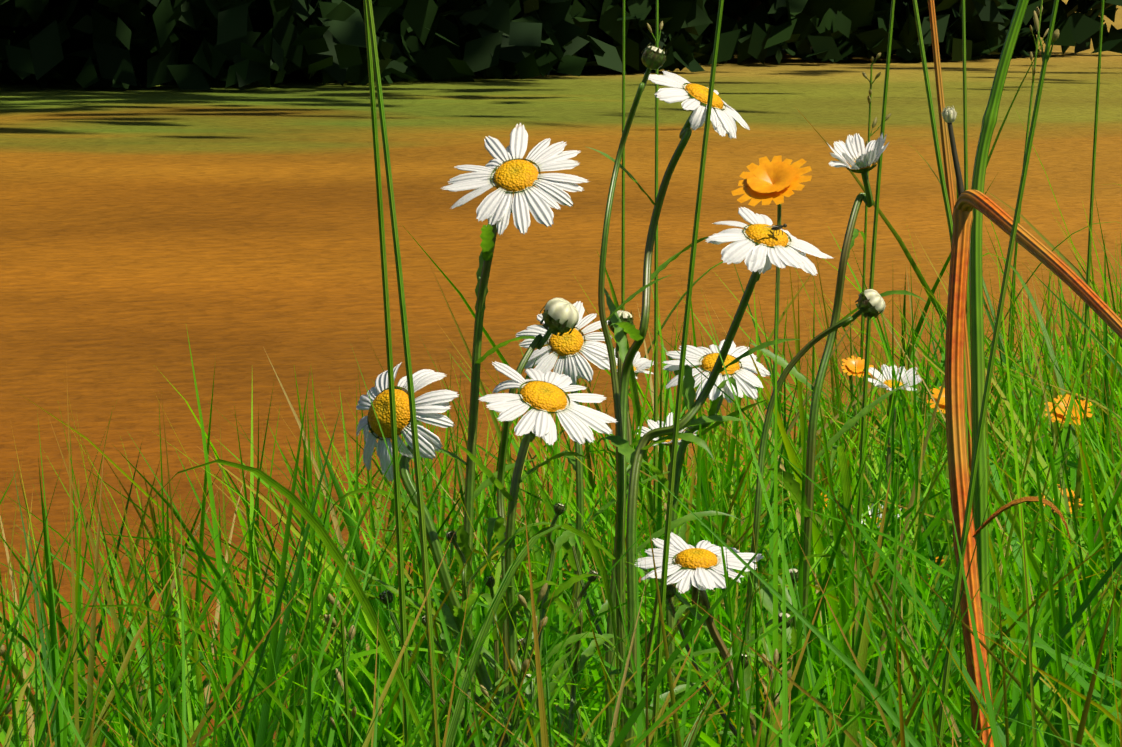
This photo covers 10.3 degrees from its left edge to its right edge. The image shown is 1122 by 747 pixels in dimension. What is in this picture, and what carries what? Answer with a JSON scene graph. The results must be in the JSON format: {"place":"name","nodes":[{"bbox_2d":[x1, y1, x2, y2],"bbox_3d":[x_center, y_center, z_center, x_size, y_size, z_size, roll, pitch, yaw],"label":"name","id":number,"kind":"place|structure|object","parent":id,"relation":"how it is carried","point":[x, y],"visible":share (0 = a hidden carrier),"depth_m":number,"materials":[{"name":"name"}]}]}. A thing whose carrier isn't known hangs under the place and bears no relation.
{"place":"outdoors","nodes":[
{"label":"outdoors","id":0,"kind":"place"},
{"bbox_2d":[0,0,1121,746],"bbox_3d":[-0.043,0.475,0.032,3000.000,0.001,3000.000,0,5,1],"label":"ground","id":1,"kind":"structure","parent":0,"point":[234,228],"depth_m":8.26,"materials":[{"name":"soil"}]},
{"bbox_2d":[0,644,11,731],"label":"grass culm","id":2,"kind":"object","parent":1,"relation":"on","point":[9,706],"depth_m":1.80,"materials":[{"name":"green plant"}]},
{"bbox_2d":[0,535,138,745],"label":"blade","id":3,"kind":"object","parent":1,"relation":"on","point":[133,730],"visible":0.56,"depth_m":2.00,"materials":[{"name":"green plant"}]},
{"bbox_2d":[13,0,231,80],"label":"hedge","id":4,"kind":"object","parent":1,"relation":"on","point":[73,74],"visible":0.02,"depth_m":15.18,"materials":[{"name":"green plant"}]},
{"bbox_2d":[26,0,409,746],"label":"grass","id":5,"kind":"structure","parent":1,"relation":"on","point":[392,400],"depth_m":1.61,"materials":[{"name":"green plant"}]},
{"bbox_2d":[225,570,271,746],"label":"blade","id":6,"kind":"object","parent":1,"relation":"on","point":[233,688],"visible":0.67,"depth_m":2.02,"materials":[{"name":"green plant"}]},
{"bbox_2d":[0,0,539,89],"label":"hedge","id":7,"kind":"object","parent":1,"relation":"on","point":[192,44],"visible":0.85,"depth_m":14.35,"materials":[{"name":"green plant"}]},
{"bbox_2d":[229,649,385,746],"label":"grass blade","id":8,"kind":"object","parent":1,"relation":"on","point":[366,706],"visible":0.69,"depth_m":2.00,"materials":[{"name":"green plant"}]},
{"bbox_2d":[324,593,356,746],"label":"grass culm","id":9,"kind":"object","parent":1,"relation":"on","point":[342,684],"depth_m":1.75,"materials":[{"name":"green plant"}]},
{"bbox_2d":[130,0,619,746],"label":"grass","id":10,"kind":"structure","parent":1,"relation":"on","point":[336,554],"depth_m":1.56,"materials":[{"name":"green plant"}]},
{"bbox_2d":[296,647,463,743],"bbox_3d":[-0.056,0.209,1.976,0.057,0.245,0.020,0,5,1],"label":"grass blade","id":11,"kind":"object","parent":1,"relation":"on","point":[300,709],"visible":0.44,"depth_m":1.98,"materials":[{"name":"green plant"}]},
{"bbox_2d":[325,362,567,746],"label":"daisy","id":12,"kind":"object","parent":1,"relation":"on","point":[430,406],"visible":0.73,"depth_m":1.99,"materials":[{"name":"white plant"}]},
{"bbox_2d":[322,123,588,746],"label":"daisy","id":13,"kind":"object","parent":1,"relation":"on","point":[517,175],"visible":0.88,"depth_m":2.07,"materials":[{"name":"white plant"}]},
{"bbox_2d":[230,0,712,81],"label":"hedge","id":14,"kind":"object","parent":1,"relation":"on","point":[568,37],"visible":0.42,"depth_m":15.21,"materials":[{"name":"green plant"}]},
{"bbox_2d":[416,575,553,746],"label":"daisy shoot","id":15,"kind":"object","parent":1,"relation":"on","point":[490,584],"visible":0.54,"depth_m":2.02,"materials":[{"name":"green plant"}]},
{"bbox_2d":[431,522,566,746],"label":"daisy shoot","id":16,"kind":"object","parent":1,"relation":"on","point":[449,536],"visible":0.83,"depth_m":1.99,"materials":[{"name":"green plant"}]},
{"bbox_2d":[407,361,617,746],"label":"daisy","id":17,"kind":"object","parent":1,"relation":"on","point":[543,396],"visible":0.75,"depth_m":1.99,"materials":[{"name":"white plant"}]},
{"bbox_2d":[480,583,547,746],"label":"shoot","id":18,"kind":"object","parent":1,"relation":"on","point":[529,639],"depth_m":1.54,"materials":[{"name":"green plant"}]},
{"bbox_2d":[474,636,577,746],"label":"daisy shoot","id":19,"kind":"object","parent":1,"relation":"on","point":[554,670],"visible":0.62,"depth_m":1.97,"materials":[{"name":"green plant"}]},
{"bbox_2d":[487,297,578,739],"bbox_3d":[-0.012,0.151,2.044,0.046,0.351,0.052,-2,5,-22],"label":"bud","id":20,"kind":"object","parent":1,"relation":"on","point":[560,316],"visible":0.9,"depth_m":2.04,"materials":[{"name":"green plant"}]},
{"bbox_2d":[505,502,620,746],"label":"daisy shoot","id":21,"kind":"object","parent":1,"relation":"on","point":[559,508],"visible":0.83,"depth_m":1.98,"materials":[{"name":"green plant"}]},
{"bbox_2d":[508,570,642,746],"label":"daisy shoot","id":22,"kind":"object","parent":1,"relation":"on","point":[587,654],"visible":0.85,"depth_m":2.02,"materials":[{"name":"green plant"}]},
{"bbox_2d":[516,301,683,743],"bbox_3d":[0.005,0.134,2.445,0.077,0.322,0.068,3,6,37],"label":"daisy","id":23,"kind":"object","parent":1,"relation":"on","point":[571,362],"visible":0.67,"depth_m":2.44,"materials":[{"name":"white plant"}]},
{"bbox_2d":[608,310,633,727],"bbox_3d":[0.014,0.141,2.304,0.027,0.330,0.052,-2,5,-27],"label":"bud","id":24,"kind":"object","parent":1,"relation":"on","point":[624,316],"visible":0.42,"depth_m":2.29,"materials":[{"name":"green plant"}]},
{"bbox_2d":[596,0,662,680],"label":"grass culm","id":25,"kind":"object","parent":1,"relation":"on","point":[652,504],"depth_m":2.54,"materials":[{"name":"green plant"}]},
{"bbox_2d":[608,348,653,698],"bbox_3d":[0.023,0.136,2.603,0.034,0.293,0.047,-1,5,-13],"label":"daisy","id":26,"kind":"object","parent":1,"relation":"on","point":[641,364],"visible":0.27,"depth_m":2.60,"materials":[{"name":"green plant"}]},
{"bbox_2d":[598,43,670,724],"bbox_3d":[0.006,0.105,2.103,0.060,0.433,0.022,-1,5,-15],"label":"bud","id":27,"kind":"object","parent":1,"relation":"on","point":[653,57],"visible":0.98,"depth_m":2.09,"materials":[{"name":"green plant"}]},
{"bbox_2d":[526,71,749,741],"bbox_3d":[0.027,0.108,2.146,0.075,0.422,0.086,2,5,29],"label":"daisy","id":28,"kind":"object","parent":1,"relation":"on","point":[695,98],"visible":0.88,"depth_m":2.14,"materials":[{"name":"green plant"}]},
{"bbox_2d":[637,412,733,724],"bbox_3d":[0.041,0.153,2.501,0.061,0.275,0.026,-2,5,-20],"label":"daisy","id":29,"kind":"object","parent":1,"relation":"on","point":[652,424],"visible":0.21,"depth_m":2.50,"materials":[{"name":"white plant"}]},
{"bbox_2d":[548,207,832,746],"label":"daisy","id":30,"kind":"object","parent":1,"relation":"on","point":[766,252],"visible":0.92,"depth_m":2.07,"materials":[{"name":"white plant"}]},
{"bbox_2d":[767,224,786,235],"bbox_3d":[0.071,-0.048,2.064,0.008,0.004,0.008,0,5,1],"label":"hoverfly","id":31,"kind":"object","parent":30,"relation":"on","point":[776,227],"visible":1,"depth_m":2.06},
{"bbox_2d":[651,0,731,746],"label":"grass","id":32,"kind":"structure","parent":1,"relation":"on","point":[658,663],"depth_m":1.69,"materials":[{"name":"green plant"}]},
{"bbox_2d":[621,0,773,392],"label":"grass culm","id":33,"kind":"object","parent":1,"relation":"on","point":[623,195],"depth_m":3.03,"materials":[{"name":"green plant"}]},
{"bbox_2d":[627,339,770,746],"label":"daisy","id":34,"kind":"object","parent":1,"relation":"on","point":[746,380],"visible":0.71,"depth_m":2.37,"materials":[{"name":"white plant"}]},
{"bbox_2d":[625,532,841,746],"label":"daisy","id":35,"kind":"object","parent":1,"relation":"on","point":[702,559],"visible":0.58,"depth_m":1.99,"materials":[{"name":"white plant"}]},
{"bbox_2d":[729,653,749,691],"bbox_3d":[0.056,0.209,2.004,0.012,0.242,0.010,0,5,1],"label":"bud","id":36,"kind":"object","parent":1,"relation":"on","point":[745,665],"visible":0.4,"depth_m":1.99,"materials":[{"name":"green plant"}]},
{"bbox_2d":[731,155,811,430],"bbox_3d":[0.095,0.084,2.805,0.035,0.364,0.028,3,5,29],"label":"hawkbit","id":37,"kind":"object","parent":1,"relation":"on","point":[766,181],"visible":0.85,"depth_m":2.79,"materials":[{"name":"orange plant"}]},
{"bbox_2d":[751,649,791,746],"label":"grass culm","id":38,"kind":"object","parent":1,"relation":"on","point":[774,700],"depth_m":1.66,"materials":[{"name":"green plant"}]},
{"bbox_2d":[745,289,884,700],"bbox_3d":[0.069,0.146,2.113,0.086,0.349,0.031,-3,5,-34],"label":"bud","id":39,"kind":"object","parent":1,"relation":"on","point":[870,304],"visible":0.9,"depth_m":2.11,"materials":[{"name":"green plant"}]},
{"bbox_2d":[712,132,926,746],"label":"daisy","id":40,"kind":"object","parent":1,"relation":"on","point":[856,154],"visible":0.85,"depth_m":2.19,"materials":[{"name":"green plant"}]},
{"bbox_2d":[814,493,827,511],"bbox_3d":[0.120,0.157,2.905,0.013,0.204,0.021,0,5,1],"label":"hawkbit","id":41,"kind":"object","parent":1,"relation":"on","point":[824,500],"visible":0.08,"depth_m":2.89,"materials":[{"name":"orange plant"}]},
{"bbox_2d":[762,52,890,472],"bbox_3d":[0.140,0.033,3.241,0.060,0.399,0.105,-1,5,-11],"label":"grass culm","id":42,"kind":"object","parent":1,"relation":"on","point":[878,55],"depth_m":3.23,"materials":[{"name":"green plant"}]},
{"bbox_2d":[794,627,899,729],"bbox_3d":[0.193,0.206,1.992,0.238,0.250,0.002,0,5,6],"label":"blade","id":43,"kind":"object","parent":1,"relation":"on","point":[858,685],"visible":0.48,"depth_m":1.99,"materials":[{"name":"green plant"}]},
{"bbox_2d":[841,356,873,516],"bbox_3d":[0.147,0.121,3.004,0.026,0.260,0.017,0,5,1],"label":"hawkbit","id":44,"kind":"object","parent":1,"relation":"on","point":[849,365],"visible":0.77,"depth_m":2.99,"materials":[{"name":"orange plant"}]},
{"bbox_2d":[827,0,894,655],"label":"grass culm","id":45,"kind":"object","parent":1,"relation":"on","point":[846,487],"depth_m":2.28,"materials":[{"name":"green plant"}]},
{"bbox_2d":[861,503,901,562],"bbox_3d":[0.137,0.162,2.802,0.034,0.211,0.053,-2,5,-28],"label":"daisy","id":46,"kind":"object","parent":1,"relation":"on","point":[871,511],"visible":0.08,"depth_m":2.80,"materials":[{"name":"white plant"}]},
{"bbox_2d":[837,418,935,746],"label":"blade","id":47,"kind":"object","parent":1,"relation":"on","point":[848,692],"visible":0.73,"depth_m":2.04,"materials":[{"name":"green plant"}]},
{"bbox_2d":[868,364,940,665],"bbox_3d":[0.137,0.134,2.749,0.073,0.275,0.036,1,5,17],"label":"daisy","id":48,"kind":"object","parent":1,"relation":"on","point":[887,370],"visible":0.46,"depth_m":2.74,"materials":[{"name":"white plant"}]},
{"bbox_2d":[688,0,1121,64],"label":"hedge","id":49,"kind":"object","parent":1,"relation":"on","point":[833,31],"visible":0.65,"depth_m":16.50,"materials":[{"name":"green plant"}]},
{"bbox_2d":[912,0,972,727],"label":"grass","id":50,"kind":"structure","parent":1,"relation":"on","point":[934,130],"depth_m":2.19,"materials":[{"name":"green plant"}]},
{"bbox_2d":[927,556,957,650],"bbox_3d":[0.175,0.175,2.750,0.030,0.192,0.016,-1,5,-9],"label":"hawkbit","id":51,"kind":"object","parent":1,"relation":"on","point":[941,562],"visible":0.02,"depth_m":2.74,"materials":[{"name":"orange plant"}]},
{"bbox_2d":[927,386,959,649],"bbox_3d":[0.169,0.136,2.799,0.030,0.263,0.020,-2,5,-25],"label":"hawkbit","id":52,"kind":"object","parent":1,"relation":"on","point":[935,391],"visible":0.12,"depth_m":2.79,"materials":[{"name":"orange plant"}]},
{"bbox_2d":[928,0,972,513],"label":"grass","id":53,"kind":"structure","parent":1,"relation":"on","point":[942,122],"depth_m":2.29,"materials":[{"name":"brown plant"}]},
{"bbox_2d":[941,106,963,196],"bbox_3d":[0.120,-0.066,1.903,0.008,0.032,0.006,0,5,1],"label":"bud","id":54,"kind":"object","parent":1,"relation":"on","point":[949,115],"visible":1,"depth_m":1.90,"materials":[{"name":"green plant"}]},
{"bbox_2d":[907,0,1049,441],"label":"grass culm","id":55,"kind":"object","parent":1,"relation":"on","point":[1039,12],"depth_m":3.46,"materials":[{"name":"green plant"}]},
{"bbox_2d":[936,0,1059,746],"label":"grass blade","id":56,"kind":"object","parent":1,"relation":"on","point":[1053,37],"depth_m":1.60,"materials":[{"name":"green plant"}]},
{"bbox_2d":[969,0,1028,699],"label":"grass blade","id":57,"kind":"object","parent":1,"relation":"on","point":[989,120],"depth_m":1.95,"materials":[{"name":"green plant"}]},
{"bbox_2d":[945,208,1070,746],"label":"sorrel stalk","id":58,"kind":"object","parent":1,"relation":"on","point":[958,469],"visible":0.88,"depth_m":1.89,"materials":[{"name":"brown plant"}]},
{"bbox_2d":[954,189,1121,338],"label":"bent sorrel stalk","id":59,"kind":"object","parent":58,"relation":"attached to","point":[968,200],"visible":0.98,"depth_m":1.82,"materials":[{"name":"brown plant"}]},
{"bbox_2d":[928,7,1118,355],"bbox_3d":[0.213,-0.056,3.038,0.131,0.607,0.031,1,5,17],"label":"grass culm","id":60,"kind":"object","parent":1,"relation":"on","point":[996,139],"depth_m":3.04,"materials":[{"name":"green plant"}]},
{"bbox_2d":[982,0,1103,634],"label":"grass culm","id":61,"kind":"object","parent":1,"relation":"on","point":[1049,347],"depth_m":2.74,"materials":[{"name":"green plant"}]},
{"bbox_2d":[1024,369,1065,746],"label":"blade","id":62,"kind":"object","parent":1,"relation":"on","point":[1062,624],"visible":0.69,"depth_m":2.01,"materials":[{"name":"green plant"}]},
{"bbox_2d":[1041,484,1082,655],"bbox_3d":[0.219,0.162,2.697,0.027,0.227,0.016,3,5,32],"label":"hawkbit","id":63,"kind":"object","parent":1,"relation":"on","point":[1059,487],"visible":0.06,"depth_m":2.69,"materials":[{"name":"orange plant"}]},
{"bbox_2d":[1044,393,1092,582],"bbox_3d":[0.221,0.140,2.751,0.026,0.262,0.019,0,5,1],"label":"hawkbit","id":64,"kind":"object","parent":1,"relation":"on","point":[1059,414],"visible":0.4,"depth_m":2.74,"materials":[{"name":"orange plant"}]},
{"bbox_2d":[0,108,1121,746],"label":"meadow grass","id":65,"kind":"structure","parent":0,"point":[904,628],"depth_m":2.42,"materials":[{"name":"green plant"}]}
]}

